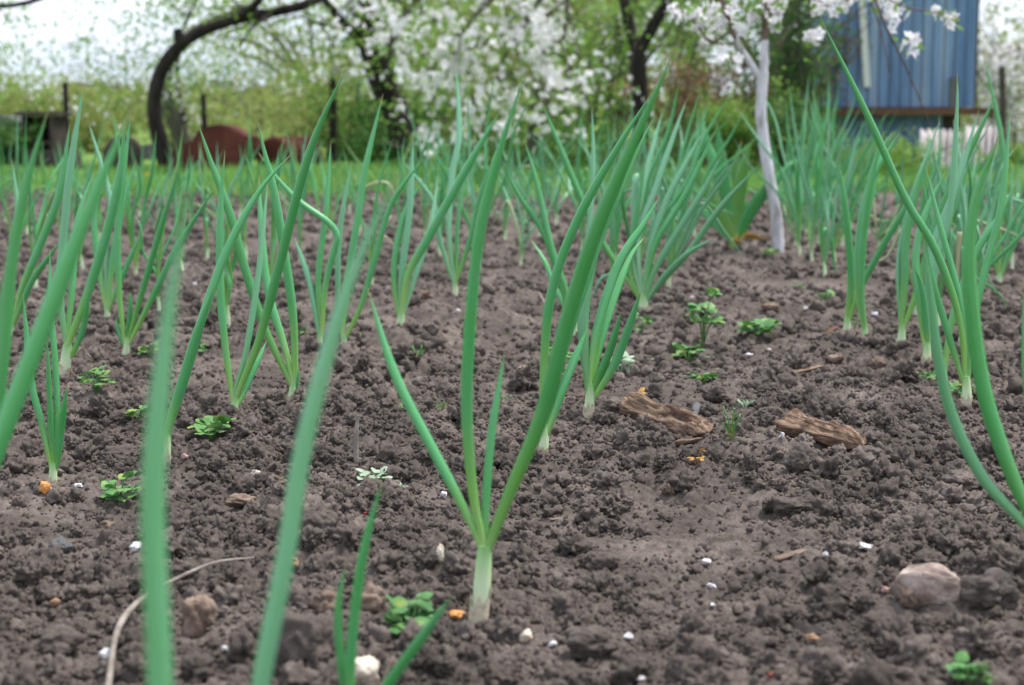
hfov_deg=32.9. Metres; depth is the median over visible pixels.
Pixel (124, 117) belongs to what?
tree
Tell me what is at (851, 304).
onion plant
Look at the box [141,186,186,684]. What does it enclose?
onion plant
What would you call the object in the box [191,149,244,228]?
onion plant
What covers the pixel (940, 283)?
onion plant
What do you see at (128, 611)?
twig
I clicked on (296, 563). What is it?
stone
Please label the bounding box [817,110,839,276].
onion plant
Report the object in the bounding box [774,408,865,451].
bark piece
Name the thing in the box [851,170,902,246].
onion plant
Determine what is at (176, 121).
fruit tree
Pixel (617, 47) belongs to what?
bush
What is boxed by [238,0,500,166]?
pear tree
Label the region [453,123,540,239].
onion plant
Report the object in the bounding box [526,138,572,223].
onion plant
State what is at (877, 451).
soil clod
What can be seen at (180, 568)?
soil clod
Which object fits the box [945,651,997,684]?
seedling
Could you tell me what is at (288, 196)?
onion plant
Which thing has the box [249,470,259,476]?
stone
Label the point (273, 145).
rusty drum
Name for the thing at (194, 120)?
bush
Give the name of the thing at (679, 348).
seedling
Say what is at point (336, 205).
onion plant
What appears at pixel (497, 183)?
onion plant
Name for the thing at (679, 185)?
onion plant
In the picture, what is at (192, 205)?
onion plant
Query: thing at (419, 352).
seedling
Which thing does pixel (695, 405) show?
wood chip
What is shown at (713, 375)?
seedling
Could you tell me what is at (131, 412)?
seedling
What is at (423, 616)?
seedling
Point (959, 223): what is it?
onion plant
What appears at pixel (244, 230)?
onion plant
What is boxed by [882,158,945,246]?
onion plant
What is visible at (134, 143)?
rusty drum
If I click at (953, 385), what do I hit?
seedling
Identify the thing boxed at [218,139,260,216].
onion plant
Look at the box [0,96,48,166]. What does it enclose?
bush
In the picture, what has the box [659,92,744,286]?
onion plant
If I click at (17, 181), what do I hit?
onion plant
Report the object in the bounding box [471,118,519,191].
onion plant
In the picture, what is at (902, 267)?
onion plant
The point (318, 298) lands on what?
onion plant
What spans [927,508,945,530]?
soil clod
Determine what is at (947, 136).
roofing sheet
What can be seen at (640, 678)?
white chip
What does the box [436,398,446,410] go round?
seedling
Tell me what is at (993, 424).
onion plant
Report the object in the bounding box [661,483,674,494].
stone
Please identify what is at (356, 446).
dry stub
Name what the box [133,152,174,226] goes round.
onion plant
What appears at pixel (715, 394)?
soil clod
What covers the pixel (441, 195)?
onion plant
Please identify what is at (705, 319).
seedling
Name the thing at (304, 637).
soil clod
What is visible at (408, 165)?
onion plant
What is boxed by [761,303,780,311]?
stone
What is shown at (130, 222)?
onion plant
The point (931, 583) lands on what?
stone
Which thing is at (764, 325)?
seedling
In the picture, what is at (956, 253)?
onion plant
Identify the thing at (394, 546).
plant litter
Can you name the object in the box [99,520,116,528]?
stone
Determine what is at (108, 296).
onion plant
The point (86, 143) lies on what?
bush
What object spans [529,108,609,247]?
onion plant
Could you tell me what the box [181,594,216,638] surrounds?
stone
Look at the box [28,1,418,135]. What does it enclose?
tree
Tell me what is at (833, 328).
stick
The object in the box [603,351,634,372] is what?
seedling
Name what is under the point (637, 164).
onion plant
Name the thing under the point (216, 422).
seedling
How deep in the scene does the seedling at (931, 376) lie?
2.18 m
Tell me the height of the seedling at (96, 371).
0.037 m
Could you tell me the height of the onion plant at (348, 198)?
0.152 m
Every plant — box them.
[0,104,133,466]
[0,108,61,409]
[0,117,21,231]
[0,134,19,222]
[0,142,71,233]
[3,156,51,188]
[12,124,69,333]
[23,256,66,483]
[24,111,79,288]
[38,142,59,215]
[40,154,80,233]
[54,140,79,196]
[57,86,124,375]
[71,169,87,213]
[73,135,98,193]
[74,117,140,269]
[84,151,107,239]
[88,121,139,316]
[104,138,143,216]
[112,111,168,275]
[114,114,215,354]
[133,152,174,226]
[136,133,193,310]
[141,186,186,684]
[165,142,203,197]
[166,152,292,462]
[173,129,190,270]
[187,163,216,223]
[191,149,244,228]
[197,121,299,401]
[199,153,233,259]
[200,148,223,202]
[210,189,236,332]
[216,69,345,407]
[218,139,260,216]
[237,120,263,259]
[245,136,283,279]
[251,170,401,684]
[257,159,289,216]
[258,143,340,342]
[261,143,292,212]
[264,136,287,186]
[280,138,323,198]
[285,123,314,260]
[300,142,343,210]
[315,174,385,212]
[319,152,355,237]
[334,479,452,684]
[335,95,423,341]
[340,155,371,235]
[343,141,402,284]
[344,134,414,219]
[348,114,435,243]
[367,48,675,624]
[391,108,501,326]
[396,140,415,192]
[400,66,490,295]
[407,104,455,254]
[413,132,433,234]
[420,130,552,236]
[422,76,533,228]
[428,128,471,217]
[435,136,490,195]
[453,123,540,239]
[466,149,556,198]
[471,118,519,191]
[491,147,551,266]
[492,123,546,220]
[501,139,574,235]
[507,111,595,335]
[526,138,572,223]
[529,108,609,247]
[537,88,654,452]
[538,123,616,203]
[538,132,577,207]
[540,99,760,310]
[577,112,614,203]
[577,120,625,255]
[577,196,659,418]
[592,83,730,295]
[596,110,644,270]
[613,96,673,216]
[620,112,675,203]
[636,110,755,236]
[642,150,703,225]
[647,115,746,252]
[649,110,739,263]
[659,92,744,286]
[669,128,707,211]
[690,111,796,248]
[690,142,751,193]
[730,71,809,243]
[733,100,823,254]
[759,121,831,230]
[778,120,807,210]
[789,80,828,260]
[796,122,869,243]
[799,78,876,233]
[802,73,859,218]
[809,93,897,261]
[813,111,914,246]
[814,96,848,197]
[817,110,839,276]
[820,18,1009,405]
[838,132,910,329]
[849,123,903,228]
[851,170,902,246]
[853,130,900,335]
[857,118,913,197]
[865,116,991,314]
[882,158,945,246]
[895,93,996,341]
[912,111,978,362]
[915,126,989,235]
[918,132,965,225]
[919,158,1006,325]
[920,144,1023,237]
[922,128,1023,530]
[930,137,997,341]
[932,79,1018,371]
[938,154,1010,278]
[951,121,1023,284]
[967,147,1021,241]
[970,129,1008,244]
[983,54,1023,283]
[986,149,1023,228]
[1000,179,1023,268]
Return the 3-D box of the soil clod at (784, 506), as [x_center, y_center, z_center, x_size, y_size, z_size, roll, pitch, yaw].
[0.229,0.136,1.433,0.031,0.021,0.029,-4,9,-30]
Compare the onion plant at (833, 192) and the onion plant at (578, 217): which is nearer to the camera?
the onion plant at (578, 217)
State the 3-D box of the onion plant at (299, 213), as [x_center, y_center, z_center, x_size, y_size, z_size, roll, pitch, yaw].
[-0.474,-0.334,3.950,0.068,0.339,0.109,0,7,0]
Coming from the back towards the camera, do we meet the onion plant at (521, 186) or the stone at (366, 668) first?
the onion plant at (521, 186)
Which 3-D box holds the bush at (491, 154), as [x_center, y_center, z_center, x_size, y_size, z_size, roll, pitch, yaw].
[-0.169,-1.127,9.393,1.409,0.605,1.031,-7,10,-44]
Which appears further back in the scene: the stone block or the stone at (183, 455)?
the stone block
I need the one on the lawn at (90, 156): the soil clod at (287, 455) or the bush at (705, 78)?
the bush at (705, 78)
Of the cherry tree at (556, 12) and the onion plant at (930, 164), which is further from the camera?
the cherry tree at (556, 12)
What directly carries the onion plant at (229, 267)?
on the soil bed
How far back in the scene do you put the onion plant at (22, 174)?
5.94 m
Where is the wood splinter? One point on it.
(807, 369)
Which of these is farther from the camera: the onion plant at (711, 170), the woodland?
the woodland
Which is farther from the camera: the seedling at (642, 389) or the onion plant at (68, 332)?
the onion plant at (68, 332)
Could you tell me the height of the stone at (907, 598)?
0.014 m
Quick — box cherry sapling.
[650,0,963,252]
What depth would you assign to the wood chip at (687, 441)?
1.70 m
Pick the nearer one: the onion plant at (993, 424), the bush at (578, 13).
the onion plant at (993, 424)
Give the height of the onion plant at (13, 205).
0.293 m
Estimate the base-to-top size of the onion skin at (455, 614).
0.006 m
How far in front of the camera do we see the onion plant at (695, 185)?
4.63 m
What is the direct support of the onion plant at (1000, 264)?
on the soil bed
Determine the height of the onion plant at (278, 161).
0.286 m
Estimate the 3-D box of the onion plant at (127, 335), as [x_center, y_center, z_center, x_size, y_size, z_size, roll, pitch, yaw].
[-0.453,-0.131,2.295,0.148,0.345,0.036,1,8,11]
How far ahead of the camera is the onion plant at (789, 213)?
4.90 m
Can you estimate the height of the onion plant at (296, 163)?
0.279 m
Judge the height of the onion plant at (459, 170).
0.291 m
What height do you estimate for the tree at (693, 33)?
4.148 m
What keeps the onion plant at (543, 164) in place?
on the soil bed
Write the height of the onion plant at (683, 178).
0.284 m
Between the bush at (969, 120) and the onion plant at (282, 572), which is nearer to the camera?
the onion plant at (282, 572)
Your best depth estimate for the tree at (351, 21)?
23.54 m
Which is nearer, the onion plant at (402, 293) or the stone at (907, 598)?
the stone at (907, 598)
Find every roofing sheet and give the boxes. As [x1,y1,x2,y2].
[919,129,963,168]
[964,125,996,165]
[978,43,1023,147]
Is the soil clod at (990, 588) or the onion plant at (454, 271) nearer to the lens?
the soil clod at (990, 588)
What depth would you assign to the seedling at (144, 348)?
2.27 m
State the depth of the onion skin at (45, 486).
1.51 m
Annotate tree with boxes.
[0,0,289,137]
[0,0,375,172]
[0,5,299,135]
[0,20,115,133]
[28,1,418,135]
[110,0,277,150]
[181,0,429,131]
[225,0,606,140]
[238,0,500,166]
[264,0,708,138]
[305,0,679,170]
[396,1,673,136]
[489,0,751,134]
[550,0,804,130]
[560,0,752,169]
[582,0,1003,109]
[968,0,1023,117]
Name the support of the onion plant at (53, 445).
on the soil bed
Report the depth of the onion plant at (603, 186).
4.05 m
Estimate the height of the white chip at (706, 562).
0.005 m
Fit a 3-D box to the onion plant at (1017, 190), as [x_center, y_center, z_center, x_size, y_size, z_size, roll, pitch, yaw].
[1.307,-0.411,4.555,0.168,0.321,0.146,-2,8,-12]
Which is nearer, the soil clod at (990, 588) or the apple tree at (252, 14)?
the soil clod at (990, 588)
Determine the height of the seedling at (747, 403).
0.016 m
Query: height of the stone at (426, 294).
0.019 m
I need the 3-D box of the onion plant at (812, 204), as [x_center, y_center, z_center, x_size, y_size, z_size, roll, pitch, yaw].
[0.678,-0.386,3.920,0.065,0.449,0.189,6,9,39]
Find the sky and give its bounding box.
[0,0,1023,118]
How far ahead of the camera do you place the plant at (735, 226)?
4.23 m
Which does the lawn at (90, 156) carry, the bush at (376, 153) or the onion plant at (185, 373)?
the bush at (376, 153)
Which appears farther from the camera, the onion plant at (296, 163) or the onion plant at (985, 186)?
the onion plant at (296, 163)
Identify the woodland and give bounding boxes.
[0,78,976,126]
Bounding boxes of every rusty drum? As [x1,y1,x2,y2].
[102,135,143,169]
[256,136,321,164]
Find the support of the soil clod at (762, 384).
on the soil bed
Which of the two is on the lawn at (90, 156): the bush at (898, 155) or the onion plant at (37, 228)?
the bush at (898, 155)
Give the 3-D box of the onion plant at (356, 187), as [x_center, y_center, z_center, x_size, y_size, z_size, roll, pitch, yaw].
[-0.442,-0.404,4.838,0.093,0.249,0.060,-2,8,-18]
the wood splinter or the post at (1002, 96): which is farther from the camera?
the post at (1002, 96)
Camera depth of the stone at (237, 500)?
1.45 m
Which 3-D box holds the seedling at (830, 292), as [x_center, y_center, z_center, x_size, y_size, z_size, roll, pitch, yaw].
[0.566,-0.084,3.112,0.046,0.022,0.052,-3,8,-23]
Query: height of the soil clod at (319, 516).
0.034 m
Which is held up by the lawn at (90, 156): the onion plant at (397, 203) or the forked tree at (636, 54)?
the forked tree at (636, 54)
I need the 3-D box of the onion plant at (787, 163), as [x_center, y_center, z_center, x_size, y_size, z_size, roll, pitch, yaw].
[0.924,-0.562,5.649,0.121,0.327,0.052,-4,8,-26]
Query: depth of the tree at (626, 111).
21.66 m
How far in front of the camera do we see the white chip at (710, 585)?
1.23 m
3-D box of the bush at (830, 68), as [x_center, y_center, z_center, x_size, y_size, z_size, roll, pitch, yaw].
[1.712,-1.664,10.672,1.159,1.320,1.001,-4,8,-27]
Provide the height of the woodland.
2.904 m
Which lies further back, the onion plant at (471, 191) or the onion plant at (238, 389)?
the onion plant at (471, 191)
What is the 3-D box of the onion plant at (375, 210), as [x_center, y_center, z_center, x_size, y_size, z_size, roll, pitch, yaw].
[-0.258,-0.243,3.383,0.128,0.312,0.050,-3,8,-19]
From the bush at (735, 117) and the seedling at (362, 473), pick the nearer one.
the seedling at (362, 473)
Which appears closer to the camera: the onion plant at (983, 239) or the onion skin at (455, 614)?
the onion skin at (455, 614)
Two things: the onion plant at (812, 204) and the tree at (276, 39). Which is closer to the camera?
the onion plant at (812, 204)
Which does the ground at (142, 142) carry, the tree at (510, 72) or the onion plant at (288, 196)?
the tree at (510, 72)
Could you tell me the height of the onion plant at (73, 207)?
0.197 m
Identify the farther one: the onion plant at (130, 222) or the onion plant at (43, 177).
the onion plant at (43, 177)
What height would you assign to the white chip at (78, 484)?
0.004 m
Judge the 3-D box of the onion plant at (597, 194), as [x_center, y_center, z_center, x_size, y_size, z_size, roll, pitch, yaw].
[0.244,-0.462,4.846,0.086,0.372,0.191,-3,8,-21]
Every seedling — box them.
[77,365,114,392]
[98,471,140,502]
[124,403,147,418]
[137,341,156,358]
[187,415,235,440]
[198,343,207,351]
[356,466,392,485]
[383,592,440,633]
[410,344,424,355]
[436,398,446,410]
[548,346,579,374]
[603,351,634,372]
[624,387,645,398]
[634,312,652,333]
[672,342,709,360]
[685,287,725,345]
[686,372,717,383]
[687,448,704,464]
[722,404,743,440]
[737,318,781,336]
[737,399,753,407]
[763,249,778,254]
[815,289,834,300]
[851,314,858,328]
[917,370,935,379]
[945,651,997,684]
[949,381,974,398]
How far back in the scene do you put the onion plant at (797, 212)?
4.11 m
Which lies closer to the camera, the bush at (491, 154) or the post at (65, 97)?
the bush at (491, 154)
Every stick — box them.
[565,393,584,397]
[773,549,806,561]
[807,326,838,340]
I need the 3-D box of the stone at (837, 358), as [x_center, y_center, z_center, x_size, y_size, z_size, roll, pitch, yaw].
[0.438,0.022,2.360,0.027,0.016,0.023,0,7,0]
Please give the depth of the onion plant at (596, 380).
1.86 m
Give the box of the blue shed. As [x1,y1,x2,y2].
[805,0,998,162]
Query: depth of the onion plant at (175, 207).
3.63 m
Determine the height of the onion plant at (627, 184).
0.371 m
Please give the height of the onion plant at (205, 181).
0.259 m
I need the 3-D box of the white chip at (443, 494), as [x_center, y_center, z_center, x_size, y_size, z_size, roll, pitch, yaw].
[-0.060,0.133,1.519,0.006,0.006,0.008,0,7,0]
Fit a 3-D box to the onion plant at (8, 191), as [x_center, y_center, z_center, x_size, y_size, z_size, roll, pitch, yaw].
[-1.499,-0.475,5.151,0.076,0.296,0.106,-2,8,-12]
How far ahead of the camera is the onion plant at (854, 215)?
4.95 m
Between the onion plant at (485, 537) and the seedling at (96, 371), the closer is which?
the onion plant at (485, 537)
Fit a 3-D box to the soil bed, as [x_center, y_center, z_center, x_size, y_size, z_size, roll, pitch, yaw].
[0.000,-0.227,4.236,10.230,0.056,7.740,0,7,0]
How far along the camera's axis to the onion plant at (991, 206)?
2.77 m
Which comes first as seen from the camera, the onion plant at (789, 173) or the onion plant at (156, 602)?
the onion plant at (156, 602)
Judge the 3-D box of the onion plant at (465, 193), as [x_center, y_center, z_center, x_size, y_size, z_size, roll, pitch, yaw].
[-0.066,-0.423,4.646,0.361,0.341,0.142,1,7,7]
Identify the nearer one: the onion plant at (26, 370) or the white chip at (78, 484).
the onion plant at (26, 370)
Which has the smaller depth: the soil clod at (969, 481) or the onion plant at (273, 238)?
the soil clod at (969, 481)
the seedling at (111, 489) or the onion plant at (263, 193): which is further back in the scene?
the onion plant at (263, 193)
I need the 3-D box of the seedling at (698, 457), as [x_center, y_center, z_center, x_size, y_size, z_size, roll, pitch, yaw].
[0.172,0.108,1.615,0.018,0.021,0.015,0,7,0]
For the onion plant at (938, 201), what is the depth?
3.26 m
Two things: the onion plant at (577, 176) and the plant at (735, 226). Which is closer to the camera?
the plant at (735, 226)
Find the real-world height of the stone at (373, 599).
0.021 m
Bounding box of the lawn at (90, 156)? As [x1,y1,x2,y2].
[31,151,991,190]
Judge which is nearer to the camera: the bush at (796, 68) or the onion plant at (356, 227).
the onion plant at (356, 227)
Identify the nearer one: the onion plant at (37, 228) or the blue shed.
the onion plant at (37, 228)
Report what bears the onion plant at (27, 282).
on the soil bed
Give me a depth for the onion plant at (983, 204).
4.03 m
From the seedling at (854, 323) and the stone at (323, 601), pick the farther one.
the seedling at (854, 323)
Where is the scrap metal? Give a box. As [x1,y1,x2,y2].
[171,124,260,171]
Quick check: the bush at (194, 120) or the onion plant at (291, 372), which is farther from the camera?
the bush at (194, 120)
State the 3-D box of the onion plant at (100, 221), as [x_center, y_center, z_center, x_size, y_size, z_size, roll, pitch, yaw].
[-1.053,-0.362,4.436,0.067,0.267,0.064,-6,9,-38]
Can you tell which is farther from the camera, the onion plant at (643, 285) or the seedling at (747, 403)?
the onion plant at (643, 285)
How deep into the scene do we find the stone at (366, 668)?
1.00 m
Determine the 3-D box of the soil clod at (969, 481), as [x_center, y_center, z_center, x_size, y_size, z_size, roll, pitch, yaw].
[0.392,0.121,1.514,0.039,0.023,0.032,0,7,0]
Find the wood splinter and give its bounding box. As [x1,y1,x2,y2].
[793,365,822,372]
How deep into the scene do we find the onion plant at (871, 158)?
5.70 m
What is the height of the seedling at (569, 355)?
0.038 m
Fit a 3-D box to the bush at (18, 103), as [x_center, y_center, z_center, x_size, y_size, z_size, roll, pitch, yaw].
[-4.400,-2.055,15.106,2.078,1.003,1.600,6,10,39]
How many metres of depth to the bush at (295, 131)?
14.73 m
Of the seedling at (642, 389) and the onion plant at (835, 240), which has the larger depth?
the onion plant at (835, 240)
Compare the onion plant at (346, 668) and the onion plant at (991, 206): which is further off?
the onion plant at (991, 206)
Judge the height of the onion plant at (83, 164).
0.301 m
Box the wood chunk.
[618,391,713,436]
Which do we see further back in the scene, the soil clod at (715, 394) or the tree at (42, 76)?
the tree at (42, 76)
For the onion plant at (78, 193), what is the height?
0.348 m
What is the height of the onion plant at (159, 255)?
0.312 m
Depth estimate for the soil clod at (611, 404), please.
1.90 m
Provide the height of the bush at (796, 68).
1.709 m
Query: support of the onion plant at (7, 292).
on the soil bed
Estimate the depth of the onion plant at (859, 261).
2.48 m
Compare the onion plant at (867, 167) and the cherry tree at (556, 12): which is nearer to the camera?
the onion plant at (867, 167)
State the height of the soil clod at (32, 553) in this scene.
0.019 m
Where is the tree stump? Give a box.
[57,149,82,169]
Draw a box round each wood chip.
[674,437,703,445]
[691,402,700,415]
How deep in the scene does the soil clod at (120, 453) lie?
1.64 m
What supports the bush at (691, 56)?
on the lawn at (90, 156)
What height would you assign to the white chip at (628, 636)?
0.005 m
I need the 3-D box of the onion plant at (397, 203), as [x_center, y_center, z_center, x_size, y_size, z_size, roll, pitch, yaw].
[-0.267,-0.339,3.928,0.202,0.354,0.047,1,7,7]
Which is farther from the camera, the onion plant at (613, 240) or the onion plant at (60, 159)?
the onion plant at (60, 159)
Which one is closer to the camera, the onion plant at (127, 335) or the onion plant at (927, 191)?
the onion plant at (127, 335)
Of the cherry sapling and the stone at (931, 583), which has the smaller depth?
the stone at (931, 583)
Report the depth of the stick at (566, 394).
2.04 m
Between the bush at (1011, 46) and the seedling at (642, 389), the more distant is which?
the bush at (1011, 46)
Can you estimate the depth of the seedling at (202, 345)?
2.38 m
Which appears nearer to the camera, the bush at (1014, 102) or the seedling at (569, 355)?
the seedling at (569, 355)
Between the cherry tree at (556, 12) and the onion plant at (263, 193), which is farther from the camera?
the cherry tree at (556, 12)
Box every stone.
[48,536,73,553]
[49,598,59,607]
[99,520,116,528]
[181,453,187,458]
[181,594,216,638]
[224,493,255,506]
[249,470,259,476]
[293,557,299,567]
[310,590,342,612]
[355,655,379,684]
[361,581,386,613]
[419,289,433,299]
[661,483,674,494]
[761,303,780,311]
[804,633,819,641]
[824,353,843,364]
[868,356,886,369]
[889,562,960,607]
[898,587,916,608]
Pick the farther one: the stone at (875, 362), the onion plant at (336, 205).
the onion plant at (336, 205)
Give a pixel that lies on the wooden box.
(54, 130)
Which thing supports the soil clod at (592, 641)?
on the soil bed
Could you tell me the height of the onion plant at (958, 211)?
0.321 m
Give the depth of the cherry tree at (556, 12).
8.24 m
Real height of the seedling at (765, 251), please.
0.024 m
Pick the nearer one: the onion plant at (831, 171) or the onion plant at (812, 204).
the onion plant at (812, 204)
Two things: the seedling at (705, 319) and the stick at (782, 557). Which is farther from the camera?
the seedling at (705, 319)
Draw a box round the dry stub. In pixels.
[353,415,359,465]
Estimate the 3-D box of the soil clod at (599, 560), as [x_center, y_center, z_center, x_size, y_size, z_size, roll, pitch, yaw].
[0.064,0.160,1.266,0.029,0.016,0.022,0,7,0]
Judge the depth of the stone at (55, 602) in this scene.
1.15 m
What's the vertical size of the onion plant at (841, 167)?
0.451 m
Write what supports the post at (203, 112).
on the lawn at (90, 156)
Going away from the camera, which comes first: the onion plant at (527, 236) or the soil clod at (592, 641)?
the soil clod at (592, 641)
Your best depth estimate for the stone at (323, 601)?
1.13 m
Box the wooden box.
[14,112,72,168]
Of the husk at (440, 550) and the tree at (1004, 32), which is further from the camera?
the tree at (1004, 32)
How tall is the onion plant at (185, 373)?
0.308 m
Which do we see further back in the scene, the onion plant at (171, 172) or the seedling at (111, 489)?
the onion plant at (171, 172)
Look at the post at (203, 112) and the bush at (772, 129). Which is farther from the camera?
the post at (203, 112)
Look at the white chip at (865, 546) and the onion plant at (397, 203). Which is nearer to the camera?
the white chip at (865, 546)
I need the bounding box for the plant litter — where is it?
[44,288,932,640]
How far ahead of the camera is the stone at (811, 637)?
1.07 m
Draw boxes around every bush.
[0,62,130,151]
[0,65,194,152]
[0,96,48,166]
[98,61,284,148]
[209,52,455,160]
[230,36,442,149]
[285,0,575,159]
[285,72,454,166]
[327,80,603,170]
[471,0,693,157]
[489,99,759,173]
[542,0,720,157]
[582,0,790,150]
[599,44,822,167]
[684,66,799,170]
[707,0,882,161]
[717,0,862,164]
[729,83,841,173]
[777,118,988,175]
[959,13,1023,158]
[959,80,982,151]
[973,141,1023,174]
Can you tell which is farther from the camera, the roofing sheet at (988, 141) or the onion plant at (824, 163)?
the roofing sheet at (988, 141)
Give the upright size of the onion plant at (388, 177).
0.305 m
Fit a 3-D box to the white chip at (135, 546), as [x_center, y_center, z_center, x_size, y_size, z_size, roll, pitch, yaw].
[-0.276,0.149,1.270,0.010,0.007,0.012,0,7,0]
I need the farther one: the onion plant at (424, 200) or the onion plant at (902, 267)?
the onion plant at (424, 200)
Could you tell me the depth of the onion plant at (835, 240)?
3.88 m
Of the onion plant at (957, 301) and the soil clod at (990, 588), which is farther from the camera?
the onion plant at (957, 301)
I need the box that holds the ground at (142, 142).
[70,119,752,152]
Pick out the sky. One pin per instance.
(46, 15)
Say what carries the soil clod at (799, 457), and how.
on the soil bed
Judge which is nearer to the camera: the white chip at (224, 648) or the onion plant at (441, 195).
the white chip at (224, 648)
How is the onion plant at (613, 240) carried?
on the soil bed
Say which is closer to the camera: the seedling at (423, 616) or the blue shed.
the seedling at (423, 616)
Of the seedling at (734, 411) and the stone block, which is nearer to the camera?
the seedling at (734, 411)
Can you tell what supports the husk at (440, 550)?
on the soil bed
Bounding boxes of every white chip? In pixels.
[74,483,82,486]
[98,647,115,658]
[129,541,140,550]
[221,646,227,650]
[440,491,446,497]
[549,641,556,645]
[623,632,633,639]
[635,676,645,680]
[702,558,710,565]
[706,583,716,587]
[859,542,872,550]
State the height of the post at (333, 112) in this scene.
0.581 m
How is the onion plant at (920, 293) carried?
on the soil bed
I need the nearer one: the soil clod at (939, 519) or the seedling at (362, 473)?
the soil clod at (939, 519)
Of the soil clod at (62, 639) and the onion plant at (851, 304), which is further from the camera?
the onion plant at (851, 304)
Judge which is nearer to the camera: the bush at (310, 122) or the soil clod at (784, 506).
the soil clod at (784, 506)
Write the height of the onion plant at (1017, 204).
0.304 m
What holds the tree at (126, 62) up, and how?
on the ground at (142, 142)
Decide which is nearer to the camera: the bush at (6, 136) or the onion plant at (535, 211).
the onion plant at (535, 211)
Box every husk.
[436,544,443,562]
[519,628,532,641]
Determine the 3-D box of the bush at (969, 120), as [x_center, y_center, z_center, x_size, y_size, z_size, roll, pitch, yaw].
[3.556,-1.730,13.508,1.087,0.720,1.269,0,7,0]
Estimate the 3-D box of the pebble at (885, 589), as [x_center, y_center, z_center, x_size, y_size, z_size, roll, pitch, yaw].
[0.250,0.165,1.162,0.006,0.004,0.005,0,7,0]
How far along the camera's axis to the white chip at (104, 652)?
1.03 m
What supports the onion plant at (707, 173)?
on the soil bed
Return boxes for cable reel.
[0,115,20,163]
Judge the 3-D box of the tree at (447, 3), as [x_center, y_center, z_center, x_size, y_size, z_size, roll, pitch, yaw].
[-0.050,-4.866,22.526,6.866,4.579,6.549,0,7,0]
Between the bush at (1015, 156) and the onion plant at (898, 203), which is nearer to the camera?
the onion plant at (898, 203)
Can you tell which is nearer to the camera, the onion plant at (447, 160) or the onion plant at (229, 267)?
the onion plant at (229, 267)
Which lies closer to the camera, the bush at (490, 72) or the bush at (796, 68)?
the bush at (796, 68)
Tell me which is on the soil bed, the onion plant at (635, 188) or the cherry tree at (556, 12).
the onion plant at (635, 188)
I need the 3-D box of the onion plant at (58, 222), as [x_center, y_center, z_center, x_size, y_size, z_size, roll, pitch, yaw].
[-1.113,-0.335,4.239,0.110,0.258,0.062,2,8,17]
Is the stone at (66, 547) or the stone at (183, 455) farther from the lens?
the stone at (183, 455)
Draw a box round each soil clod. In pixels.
[25,548,66,559]
[35,623,86,655]
[97,443,139,462]
[167,561,193,577]
[274,608,334,665]
[283,443,316,463]
[299,504,338,530]
[563,624,618,659]
[584,551,618,570]
[600,396,623,411]
[701,386,731,402]
[741,374,773,393]
[771,496,812,516]
[782,441,820,475]
[849,445,890,459]
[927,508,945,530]
[940,469,982,491]
[958,567,1019,609]
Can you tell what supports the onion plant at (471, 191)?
on the soil bed
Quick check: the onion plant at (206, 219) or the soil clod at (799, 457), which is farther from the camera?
the onion plant at (206, 219)
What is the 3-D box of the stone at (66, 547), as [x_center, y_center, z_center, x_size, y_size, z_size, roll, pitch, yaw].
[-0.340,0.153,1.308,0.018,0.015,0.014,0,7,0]
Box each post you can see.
[62,82,69,148]
[200,94,206,127]
[327,78,336,163]
[999,66,1006,145]
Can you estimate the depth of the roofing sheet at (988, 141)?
9.91 m
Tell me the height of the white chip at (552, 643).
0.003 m
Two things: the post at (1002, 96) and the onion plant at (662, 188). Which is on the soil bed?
the onion plant at (662, 188)
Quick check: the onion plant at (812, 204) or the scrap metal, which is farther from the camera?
the scrap metal
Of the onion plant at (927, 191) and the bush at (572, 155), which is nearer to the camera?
the onion plant at (927, 191)
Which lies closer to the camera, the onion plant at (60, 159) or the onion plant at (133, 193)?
the onion plant at (133, 193)
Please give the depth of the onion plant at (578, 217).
1.68 m
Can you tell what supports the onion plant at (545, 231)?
on the soil bed
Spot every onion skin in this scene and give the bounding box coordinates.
[39,481,50,493]
[449,610,465,618]
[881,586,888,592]
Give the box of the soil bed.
[0,187,1023,684]
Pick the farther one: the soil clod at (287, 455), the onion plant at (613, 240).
the onion plant at (613, 240)
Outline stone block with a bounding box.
[143,143,156,159]
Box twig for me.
[105,557,253,684]

